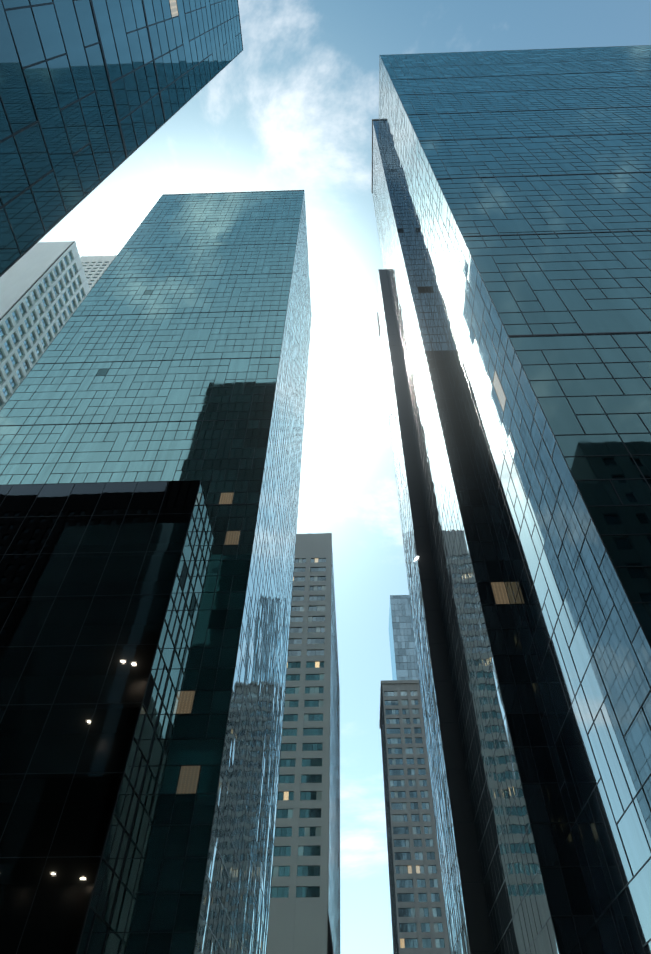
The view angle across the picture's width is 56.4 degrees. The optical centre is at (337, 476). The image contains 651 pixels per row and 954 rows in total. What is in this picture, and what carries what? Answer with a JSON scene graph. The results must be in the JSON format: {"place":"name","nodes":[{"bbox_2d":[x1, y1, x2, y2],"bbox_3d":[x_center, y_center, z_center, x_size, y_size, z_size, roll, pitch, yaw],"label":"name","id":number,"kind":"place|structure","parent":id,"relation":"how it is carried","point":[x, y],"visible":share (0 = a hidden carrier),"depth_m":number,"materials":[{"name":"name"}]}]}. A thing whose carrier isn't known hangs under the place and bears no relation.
{"place":"outdoors","nodes":[
{"label":"outdoors","id":0,"kind":"place"},
{"bbox_2d":[39,0,650,953],"label":"sky","id":1,"kind":"structure","parent":0,"point":[296,109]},
{"label":"ground surface","id":2,"kind":"structure","parent":0,"visible":0},
{"bbox_2d":[0,241,89,409],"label":"building","id":3,"kind":"structure","parent":2,"relation":"on","point":[44,289],"depth_m":141.90,"materials":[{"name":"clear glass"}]},
{"bbox_2d":[80,255,116,289],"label":"building","id":4,"kind":"structure","parent":2,"relation":"on","point":[95,267],"depth_m":292.34,"materials":[{"name":"white concrete"}]},
{"bbox_2d":[0,480,207,953],"bbox_3d":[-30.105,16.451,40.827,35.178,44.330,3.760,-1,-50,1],"label":"building","id":5,"kind":"structure","parent":2,"relation":"on","point":[95,579],"depth_m":41.02,"materials":[{"name":"grey glass"}]},
{"bbox_2d":[0,0,242,276],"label":"skyscraper","id":6,"kind":"structure","parent":2,"relation":"on","point":[94,94],"depth_m":20.88,"materials":[{"name":"blue glass"}]},
{"bbox_2d":[0,190,311,953],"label":"teal glass tower","id":7,"kind":"structure","parent":2,"relation":"on","point":[178,349],"depth_m":67.55,"materials":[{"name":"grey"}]},
{"bbox_2d":[266,533,339,953],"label":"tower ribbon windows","id":8,"kind":"structure","parent":2,"relation":"on","point":[304,914],"depth_m":152.99,"materials":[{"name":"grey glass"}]},
{"bbox_2d":[389,595,418,679],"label":"skyscraper","id":9,"kind":"structure","parent":2,"relation":"on","point":[403,652],"depth_m":306.57,"materials":[{"name":"blue glass"}]},
{"bbox_2d":[379,680,449,953],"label":"skyscraper","id":10,"kind":"structure","parent":2,"relation":"on","point":[418,919],"depth_m":184.62,"materials":[{"name":"grey concrete"}]},
{"bbox_2d":[377,269,494,953],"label":"skyscraper","id":11,"kind":"structure","parent":2,"relation":"on","point":[467,918],"depth_m":57.18,"materials":[{"name":"glass"}]},
{"bbox_2d":[371,119,604,953],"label":"skyscraper","id":12,"kind":"structure","parent":2,"relation":"on","point":[537,895],"depth_m":43.05,"materials":[{"name":"glass"}]},
{"bbox_2d":[379,45,650,953],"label":"blue glass tower","id":13,"kind":"structure","parent":2,"relation":"on","point":[523,179],"depth_m":43.18,"materials":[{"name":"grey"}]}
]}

